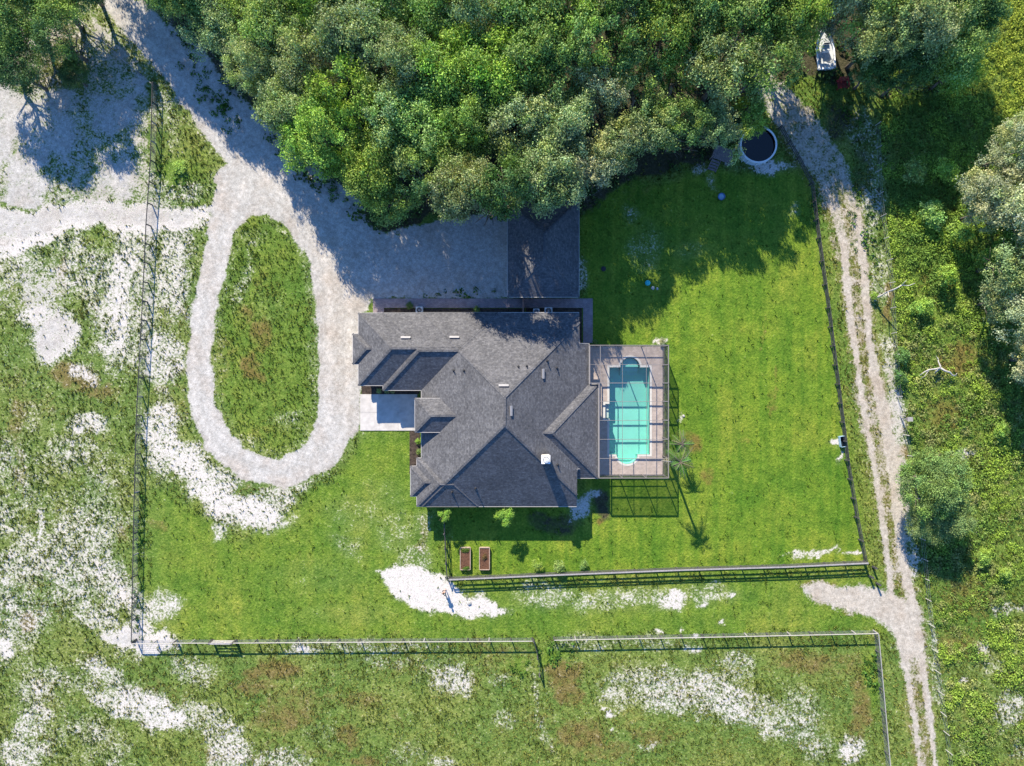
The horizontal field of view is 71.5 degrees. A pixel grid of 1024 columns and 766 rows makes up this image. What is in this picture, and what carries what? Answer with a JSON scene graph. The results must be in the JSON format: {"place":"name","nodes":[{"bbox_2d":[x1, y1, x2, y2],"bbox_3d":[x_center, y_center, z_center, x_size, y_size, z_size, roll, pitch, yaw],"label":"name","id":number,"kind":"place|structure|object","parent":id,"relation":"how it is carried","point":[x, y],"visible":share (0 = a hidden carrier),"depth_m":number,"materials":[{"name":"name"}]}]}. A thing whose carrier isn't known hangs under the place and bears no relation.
{"place":"outdoors","nodes":[
{"label":"outdoors","id":0,"kind":"place"},
{"bbox_2d":[95,0,507,490],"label":"driveway","id":1,"kind":"structure","parent":0,"point":[359,265],"depth_m":83.33,"materials":[{"name":"gravel"}]},
{"bbox_2d":[373,298,592,342],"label":"paved path","id":2,"kind":"structure","parent":0,"point":[381,304],"depth_m":83.26,"materials":[{"name":"concrete"}]},
{"bbox_2d":[0,0,1023,765],"bbox_3d":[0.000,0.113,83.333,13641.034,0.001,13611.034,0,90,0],"label":"ground","id":3,"kind":"structure","parent":0,"point":[372,478],"depth_m":83.33,"materials":[{"name":"plant"}]},
{"bbox_2d":[0,0,48,59],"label":"oak tree","id":4,"kind":"object","parent":3,"relation":"on","point":[8,14],"visible":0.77,"depth_m":76.40,"materials":[{"name":"green plant"}]},
{"bbox_2d":[0,29,50,99],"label":"oak tree","id":5,"kind":"object","parent":3,"relation":"on","point":[8,76],"visible":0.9,"depth_m":77.23,"materials":[{"name":"green plant"}]},
{"bbox_2d":[24,0,88,66],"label":"oak tree","id":6,"kind":"object","parent":3,"relation":"on","point":[41,43],"visible":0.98,"depth_m":76.13,"materials":[{"name":"green plant"}]},
{"bbox_2d":[22,0,90,45],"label":"oak tree","id":7,"kind":"object","parent":3,"relation":"on","point":[70,12],"visible":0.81,"depth_m":76.92,"materials":[{"name":"green plant"}]},
{"bbox_2d":[56,52,90,88],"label":"bush","id":8,"kind":"object","parent":3,"relation":"on","point":[65,67],"visible":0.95,"depth_m":79.69,"materials":[{"name":"green plant"}]},
{"bbox_2d":[131,81,157,642],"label":"fence","id":9,"kind":"object","parent":3,"relation":"on","point":[151,150],"visible":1,"depth_m":82.37,"materials":[{"name":"metal"}]},
{"bbox_2d":[145,0,211,21],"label":"oak tree","id":10,"kind":"object","parent":3,"relation":"on","point":[177,6],"visible":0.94,"depth_m":75.19,"materials":[{"name":"green plant"}]},
{"bbox_2d":[174,0,246,65],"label":"oak tree","id":11,"kind":"object","parent":3,"relation":"on","point":[217,29],"visible":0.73,"depth_m":75.58,"materials":[{"name":"green plant"}]},
{"bbox_2d":[218,31,300,99],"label":"oak tree","id":12,"kind":"object","parent":3,"relation":"on","point":[251,74],"visible":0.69,"depth_m":74.70,"materials":[{"name":"green plant"}]},
{"bbox_2d":[228,0,308,59],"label":"oak tree","id":13,"kind":"object","parent":3,"relation":"on","point":[262,24],"visible":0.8,"depth_m":73.29,"materials":[{"name":"green plant"}]},
{"bbox_2d":[251,70,323,137],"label":"oak tree","id":14,"kind":"object","parent":3,"relation":"on","point":[270,114],"visible":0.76,"depth_m":74.17,"materials":[{"name":"green plant"}]},
{"bbox_2d":[266,11,338,98],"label":"oak tree","id":15,"kind":"object","parent":3,"relation":"on","point":[290,45],"visible":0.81,"depth_m":73.32,"materials":[{"name":"green plant"}]},
{"bbox_2d":[283,0,350,47],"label":"oak tree","id":16,"kind":"object","parent":3,"relation":"on","point":[302,16],"visible":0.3,"depth_m":73.19,"materials":[{"name":"green plant"}]},
{"bbox_2d":[273,91,365,183],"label":"oak tree","id":17,"kind":"object","parent":3,"relation":"on","point":[312,118],"visible":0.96,"depth_m":73.97,"materials":[{"name":"green plant"}]},
{"bbox_2d":[300,46,383,130],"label":"oak tree","id":18,"kind":"object","parent":3,"relation":"on","point":[348,105],"visible":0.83,"depth_m":72.56,"materials":[{"name":"green plant"}]},
{"bbox_2d":[301,0,390,92],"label":"oak tree","id":19,"kind":"object","parent":3,"relation":"on","point":[346,27],"visible":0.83,"depth_m":71.85,"materials":[{"name":"green plant"}]},
{"bbox_2d":[334,124,405,212],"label":"oak tree","id":20,"kind":"object","parent":3,"relation":"on","point":[353,173],"visible":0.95,"depth_m":74.03,"materials":[{"name":"green plant"}]},
{"bbox_2d":[233,637,532,643],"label":"fence","id":21,"kind":"object","parent":3,"relation":"on","point":[381,640],"visible":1,"depth_m":82.37,"materials":[{"name":"metal"}]},
{"bbox_2d":[360,394,416,430],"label":"concrete pad","id":22,"kind":"object","parent":3,"relation":"on","point":[387,412],"visible":0.89,"depth_m":83.25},
{"bbox_2d":[357,74,419,150],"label":"oak tree","id":23,"kind":"object","parent":3,"relation":"on","point":[388,130],"visible":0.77,"depth_m":71.77,"materials":[{"name":"green plant"}]},
{"bbox_2d":[368,166,423,231],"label":"oak tree","id":24,"kind":"object","parent":3,"relation":"on","point":[398,210],"visible":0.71,"depth_m":75.88,"materials":[{"name":"green plant"}]},
{"bbox_2d":[356,0,437,48],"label":"oak tree","id":25,"kind":"object","parent":3,"relation":"on","point":[387,7],"visible":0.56,"depth_m":72.94,"materials":[{"name":"green plant"}]},
{"bbox_2d":[350,14,444,100],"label":"oak tree","id":26,"kind":"object","parent":3,"relation":"on","point":[392,42],"visible":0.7,"depth_m":71.60,"materials":[{"name":"green plant"}]},
{"bbox_2d":[378,75,470,171],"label":"oak tree","id":27,"kind":"object","parent":3,"relation":"on","point":[422,115],"visible":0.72,"depth_m":72.19,"materials":[{"name":"green plant"}]},
{"bbox_2d":[388,127,460,205],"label":"oak tree","id":28,"kind":"object","parent":3,"relation":"on","point":[445,153],"visible":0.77,"depth_m":72.27,"materials":[{"name":"green plant"}]},
{"bbox_2d":[396,0,475,48],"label":"oak tree","id":29,"kind":"object","parent":3,"relation":"on","point":[423,18],"visible":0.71,"depth_m":72.42,"materials":[{"name":"green plant"}]},
{"bbox_2d":[388,11,499,112],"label":"oak tree","id":30,"kind":"object","parent":3,"relation":"on","point":[439,74],"visible":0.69,"depth_m":71.83,"materials":[{"name":"green plant"}]},
{"bbox_2d":[384,308,524,311],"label":"garden bed","id":31,"kind":"object","parent":3,"relation":"on","point":[454,310],"visible":0.36,"depth_m":83.27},
{"bbox_2d":[425,150,496,225],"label":"oak tree","id":32,"kind":"object","parent":3,"relation":"on","point":[455,206],"visible":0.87,"depth_m":71.35,"materials":[{"name":"green plant"}]},
{"bbox_2d":[431,82,506,164],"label":"oak tree","id":33,"kind":"object","parent":3,"relation":"on","point":[467,120],"visible":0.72,"depth_m":72.51,"materials":[{"name":"green plant"}]},
{"bbox_2d":[428,0,516,54],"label":"oak tree","id":34,"kind":"object","parent":3,"relation":"on","point":[477,9],"visible":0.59,"depth_m":71.92,"materials":[{"name":"green plant"}]},
{"bbox_2d":[352,312,597,506],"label":"house","id":35,"kind":"structure","parent":3,"relation":"on","point":[506,409],"depth_m":78.77,"materials":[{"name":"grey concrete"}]},
{"bbox_2d":[463,147,533,224],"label":"oak tree","id":36,"kind":"object","parent":3,"relation":"on","point":[519,182],"visible":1,"depth_m":70.18,"materials":[{"name":"green plant"}]},
{"bbox_2d":[442,18,558,120],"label":"oak tree","id":37,"kind":"object","parent":3,"relation":"on","point":[504,83],"visible":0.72,"depth_m":71.77,"materials":[{"name":"green plant"}]},
{"bbox_2d":[128,22,884,702],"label":"fence line weeds","id":38,"kind":"object","parent":3,"relation":"on","point":[566,646],"visible":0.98,"depth_m":83.19,"materials":[{"name":"green plant"}]},
{"bbox_2d":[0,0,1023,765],"bbox_3d":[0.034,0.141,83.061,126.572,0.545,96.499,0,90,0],"label":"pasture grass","id":39,"kind":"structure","parent":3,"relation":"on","point":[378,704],"depth_m":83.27,"materials":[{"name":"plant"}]},
{"bbox_2d":[484,90,557,157],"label":"oak tree","id":40,"kind":"object","parent":3,"relation":"on","point":[498,121],"visible":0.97,"depth_m":71.98,"materials":[{"name":"green plant"}]},
{"bbox_2d":[485,0,582,57],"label":"oak tree","id":41,"kind":"object","parent":3,"relation":"on","point":[525,8],"visible":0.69,"depth_m":71.34,"materials":[{"name":"green plant"}]},
{"bbox_2d":[493,7,585,103],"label":"oak tree","id":42,"kind":"object","parent":3,"relation":"on","point":[554,50],"visible":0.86,"depth_m":71.66,"materials":[{"name":"green plant"}]},
{"bbox_2d":[507,201,579,297],"bbox_3d":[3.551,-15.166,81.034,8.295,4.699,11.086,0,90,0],"label":"pad","id":43,"kind":"structure","parent":3,"relation":"on","point":[542,257],"depth_m":79.86,"materials":[{"name":"grey concrete"}]},
{"bbox_2d":[502,130,590,220],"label":"oak tree","id":44,"kind":"object","parent":3,"relation":"on","point":[554,162],"visible":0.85,"depth_m":72.66,"materials":[{"name":"green plant"}]},
{"bbox_2d":[515,87,597,156],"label":"oak tree","id":45,"kind":"object","parent":3,"relation":"on","point":[572,123],"visible":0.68,"depth_m":72.78,"materials":[{"name":"green plant"}]},
{"bbox_2d":[148,0,987,233],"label":"woodland undergrowth","id":46,"kind":"object","parent":3,"relation":"on","point":[827,76],"visible":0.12,"depth_m":82.94,"materials":[{"name":"green plant"}]},
{"bbox_2d":[552,0,614,82],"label":"oak tree","id":47,"kind":"object","parent":3,"relation":"on","point":[581,53],"visible":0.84,"depth_m":71.53,"materials":[{"name":"green plant"}]},
{"bbox_2d":[552,123,631,198],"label":"oak tree","id":48,"kind":"object","parent":3,"relation":"on","point":[581,163],"visible":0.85,"depth_m":73.94,"materials":[{"name":"green plant"}]},
{"bbox_2d":[568,61,638,124],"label":"oak tree","id":49,"kind":"object","parent":3,"relation":"on","point":[616,97],"visible":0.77,"depth_m":73.67,"materials":[{"name":"green plant"}]},
{"bbox_2d":[588,110,645,174],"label":"oak tree","id":50,"kind":"object","parent":3,"relation":"on","point":[633,138],"visible":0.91,"depth_m":73.71,"materials":[{"name":"green plant"}]},
{"bbox_2d":[580,0,656,80],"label":"oak tree","id":51,"kind":"object","parent":3,"relation":"on","point":[611,5],"visible":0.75,"depth_m":72.29,"materials":[{"name":"green plant"}]},
{"bbox_2d":[589,347,663,474],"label":"pool deck","id":52,"kind":"structure","parent":3,"relation":"on","point":[611,355],"depth_m":83.25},
{"bbox_2d":[603,355,651,465],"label":"swimming pool","id":53,"kind":"structure","parent":52,"relation":"in","point":[634,382],"depth_m":84.83,"materials":[{"name":"liquid"}]},
{"bbox_2d":[589,345,668,477],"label":"pool enclosure","id":54,"kind":"object","parent":52,"relation":"on","point":[622,420],"visible":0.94,"depth_m":79.99,"materials":[{"name":"grey"}]},
{"bbox_2d":[592,0,663,36],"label":"oak tree","id":55,"kind":"object","parent":3,"relation":"on","point":[632,12],"visible":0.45,"depth_m":72.79,"materials":[{"name":"green plant"}]},
{"bbox_2d":[601,41,673,123],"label":"oak tree","id":56,"kind":"object","parent":3,"relation":"on","point":[654,70],"visible":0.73,"depth_m":74.63,"materials":[{"name":"green plant"}]},
{"bbox_2d":[603,89,682,154],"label":"oak tree","id":57,"kind":"object","parent":3,"relation":"on","point":[657,112],"visible":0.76,"depth_m":74.56,"materials":[{"name":"green plant"}]},
{"bbox_2d":[448,560,868,580],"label":"board fence","id":58,"kind":"object","parent":3,"relation":"on","point":[657,570],"visible":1,"depth_m":82.20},
{"bbox_2d":[626,0,719,75],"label":"oak tree","id":59,"kind":"object","parent":3,"relation":"on","point":[659,9],"visible":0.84,"depth_m":72.34,"materials":[{"name":"green plant"}]},
{"bbox_2d":[661,447,693,481],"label":"palm tree","id":60,"kind":"object","parent":3,"relation":"on","point":[682,464],"visible":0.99,"depth_m":76.81,"materials":[{"name":"green plant"}]},
{"bbox_2d":[645,92,715,157],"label":"oak tree","id":61,"kind":"object","parent":3,"relation":"on","point":[688,104],"visible":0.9,"depth_m":74.91,"materials":[{"name":"green plant"}]},
{"bbox_2d":[639,30,723,98],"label":"oak tree","id":62,"kind":"object","parent":3,"relation":"on","point":[673,83],"visible":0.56,"depth_m":74.55,"materials":[{"name":"green plant"}]},
{"bbox_2d":[670,0,749,50],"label":"oak tree","id":63,"kind":"object","parent":3,"relation":"on","point":[706,6],"visible":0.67,"depth_m":72.51,"materials":[{"name":"green plant"}]},
{"bbox_2d":[684,95,746,166],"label":"oak tree","id":64,"kind":"object","parent":3,"relation":"on","point":[725,115],"visible":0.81,"depth_m":75.63,"materials":[{"name":"green plant"}]},
{"bbox_2d":[553,630,878,640],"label":"fence","id":65,"kind":"object","parent":3,"relation":"on","point":[788,634],"visible":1,"depth_m":82.37,"materials":[{"name":"metal"}]},
{"bbox_2d":[707,142,734,172],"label":"timber platform","id":66,"kind":"structure","parent":3,"relation":"on","point":[720,155],"depth_m":82.43,"materials":[{"name":"grey wood"}]},
{"bbox_2d":[679,26,773,112],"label":"oak tree","id":67,"kind":"object","parent":3,"relation":"on","point":[715,86],"visible":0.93,"depth_m":72.72,"materials":[{"name":"green plant"}]},
{"bbox_2d":[728,92,770,140],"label":"oak tree","id":68,"kind":"object","parent":3,"relation":"on","point":[759,125],"visible":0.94,"depth_m":76.19,"materials":[{"name":"green plant"}]},
{"bbox_2d":[737,128,776,165],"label":"above ground pool","id":69,"kind":"structure","parent":3,"relation":"on","point":[761,149],"depth_m":82.38,"materials":[{"name":"plastic"}]},
{"bbox_2d":[710,0,806,50],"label":"oak tree","id":70,"kind":"object","parent":3,"relation":"on","point":[763,26],"visible":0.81,"depth_m":72.79,"materials":[{"name":"green plant"}]},
{"bbox_2d":[720,32,808,107],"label":"oak tree","id":71,"kind":"object","parent":3,"relation":"on","point":[789,55],"visible":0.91,"depth_m":73.19,"materials":[{"name":"green plant"}]},
{"bbox_2d":[759,0,836,62],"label":"oak tree","id":72,"kind":"object","parent":3,"relation":"on","point":[817,16],"visible":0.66,"depth_m":73.68,"materials":[{"name":"green plant"}]},
{"bbox_2d":[778,125,867,564],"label":"board fence","id":73,"kind":"object","parent":3,"relation":"on","point":[831,326],"visible":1,"depth_m":82.54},
{"bbox_2d":[816,28,835,70],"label":"boat","id":74,"kind":"object","parent":3,"relation":"on","point":[826,59],"visible":0.76,"depth_m":82.77,"materials":[{"name":"white paint"}]},
{"bbox_2d":[810,1,847,45],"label":"oak tree","id":75,"kind":"object","parent":3,"relation":"on","point":[831,29],"visible":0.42,"depth_m":76.98,"materials":[{"name":"green plant"}]},
{"bbox_2d":[833,0,876,30],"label":"oak tree","id":76,"kind":"object","parent":3,"relation":"on","point":[864,8],"visible":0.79,"depth_m":74.38,"materials":[{"name":"green plant"}]},
{"bbox_2d":[843,44,903,98],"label":"oak tree","id":77,"kind":"object","parent":3,"relation":"on","point":[877,70],"visible":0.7,"depth_m":77.32,"materials":[{"name":"green plant"}]},
{"bbox_2d":[834,0,916,42],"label":"oak tree","id":78,"kind":"object","parent":3,"relation":"on","point":[854,33],"visible":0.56,"depth_m":73.61,"materials":[{"name":"green plant"}]},
{"bbox_2d":[834,3,924,70],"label":"oak tree","id":79,"kind":"object","parent":3,"relation":"on","point":[873,39],"visible":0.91,"depth_m":73.73,"materials":[{"name":"green plant"}]},
{"bbox_2d":[873,631,890,765],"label":"fence","id":80,"kind":"object","parent":3,"relation":"on","point":[886,753],"visible":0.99,"depth_m":82.37,"materials":[{"name":"metal"}]},
{"bbox_2d":[880,37,943,96],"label":"oak tree","id":81,"kind":"object","parent":3,"relation":"on","point":[912,62],"visible":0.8,"depth_m":76.04,"materials":[{"name":"green plant"}]},
{"bbox_2d":[875,121,952,765],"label":"wire fence","id":82,"kind":"object","parent":3,"relation":"on","point":[909,443],"visible":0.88,"depth_m":82.63,"materials":[{"name":"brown metal"}]},
{"bbox_2d":[903,158,928,186],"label":"wild bush","id":83,"kind":"object","parent":3,"relation":"on","point":[915,166],"visible":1,"depth_m":81.29,"materials":[{"name":"green plant"}]},
{"bbox_2d":[867,0,974,67],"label":"oak tree","id":84,"kind":"object","parent":3,"relation":"on","point":[927,14],"visible":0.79,"depth_m":72.56,"materials":[{"name":"green plant"}]},
{"bbox_2d":[906,296,935,317],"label":"wild bush","id":85,"kind":"object","parent":3,"relation":"on","point":[920,304],"visible":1,"depth_m":82.03,"materials":[{"name":"green plant"}]},
{"bbox_2d":[902,498,950,548],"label":"oak tree","id":86,"kind":"object","parent":3,"relation":"on","point":[922,529],"visible":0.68,"depth_m":80.01,"materials":[{"name":"green plant"}]},
{"bbox_2d":[915,199,947,231],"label":"wild bush","id":87,"kind":"object","parent":3,"relation":"on","point":[933,217],"visible":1,"depth_m":81.65,"materials":[{"name":"green plant"}]},
{"bbox_2d":[894,443,977,523],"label":"oak tree","id":88,"kind":"object","parent":3,"relation":"on","point":[946,470],"visible":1,"depth_m":78.21,"materials":[{"name":"green plant"}]},
{"bbox_2d":[930,156,961,184],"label":"wild bush","id":89,"kind":"object","parent":3,"relation":"on","point":[947,172],"visible":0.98,"depth_m":81.38,"materials":[{"name":"green plant"}]},
{"bbox_2d":[935,263,960,287],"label":"wild bush","id":90,"kind":"object","parent":3,"relation":"on","point":[952,275],"visible":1,"depth_m":81.27,"materials":[{"name":"green plant"}]},
{"bbox_2d":[875,0,1023,765],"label":"scrub ground cover","id":91,"kind":"object","parent":3,"relation":"on","point":[1000,440],"visible":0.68,"depth_m":83.08,"materials":[{"name":"green plant"}]},
{"bbox_2d":[926,497,978,544],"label":"oak tree","id":92,"kind":"object","parent":3,"relation":"on","point":[954,521],"visible":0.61,"depth_m":79.14,"materials":[{"name":"green plant"}]},
{"bbox_2d":[925,49,989,96],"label":"oak tree","id":93,"kind":"object","parent":3,"relation":"on","point":[952,87],"visible":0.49,"depth_m":78.05,"materials":[{"name":"green plant"}]},
{"bbox_2d":[914,0,1002,88],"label":"oak tree","id":94,"kind":"object","parent":3,"relation":"on","point":[967,48],"visible":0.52,"depth_m":74.99,"materials":[{"name":"green plant"}]},
{"bbox_2d":[944,220,977,245],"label":"wild bush","id":95,"kind":"object","parent":3,"relation":"on","point":[964,234],"visible":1,"depth_m":81.42,"materials":[{"name":"green plant"}]},
{"bbox_2d":[959,189,1002,233],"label":"moss grey tree","id":96,"kind":"object","parent":3,"relation":"on","point":[969,217],"visible":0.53,"depth_m":78.51,"materials":[{"name":"green plant"}]},
{"bbox_2d":[949,0,1017,41],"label":"oak tree","id":97,"kind":"object","parent":3,"relation":"on","point":[995,10],"visible":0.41,"depth_m":75.54,"materials":[{"name":"green plant"}]},
{"bbox_2d":[972,248,998,275],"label":"wild bush","id":98,"kind":"object","parent":3,"relation":"on","point":[981,257],"visible":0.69,"depth_m":81.80,"materials":[{"name":"green plant"}]},
{"bbox_2d":[954,152,1023,227],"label":"moss grey tree","id":99,"kind":"object","parent":3,"relation":"on","point":[997,192],"visible":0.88,"depth_m":76.64,"materials":[{"name":"green plant"}]},
{"bbox_2d":[975,227,1023,300],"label":"moss grey tree","id":100,"kind":"object","parent":3,"relation":"on","point":[1000,264],"visible":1,"depth_m":76.15,"materials":[{"name":"green plant"}]},
{"bbox_2d":[975,282,1023,326],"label":"moss grey tree","id":101,"kind":"object","parent":3,"relation":"on","point":[990,296],"visible":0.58,"depth_m":78.22,"materials":[{"name":"green plant"}]},
{"bbox_2d":[981,107,1023,187],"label":"moss grey tree","id":102,"kind":"object","parent":3,"relation":"on","point":[1011,148],"visible":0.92,"depth_m":76.25,"materials":[{"name":"green plant"}]},
{"bbox_2d":[985,168,1023,247],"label":"moss grey tree","id":103,"kind":"object","parent":3,"relation":"on","point":[1015,215],"visible":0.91,"depth_m":75.52,"materials":[{"name":"green plant"}]},
{"bbox_2d":[988,277,1023,346],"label":"moss grey tree","id":104,"kind":"object","parent":3,"relation":"on","point":[1017,311],"visible":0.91,"depth_m":76.49,"materials":[{"name":"green plant"}]},
{"bbox_2d":[1004,326,1023,385],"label":"moss grey tree","id":105,"kind":"object","parent":3,"relation":"on","point":[1019,376],"visible":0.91,"depth_m":77.64,"materials":[{"name":"green plant"}]},
{"bbox_2d":[754,69,939,765],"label":"dirt track","id":106,"kind":"structure","parent":0,"point":[902,619],"depth_m":83.33,"materials":[{"name":"gravel"}]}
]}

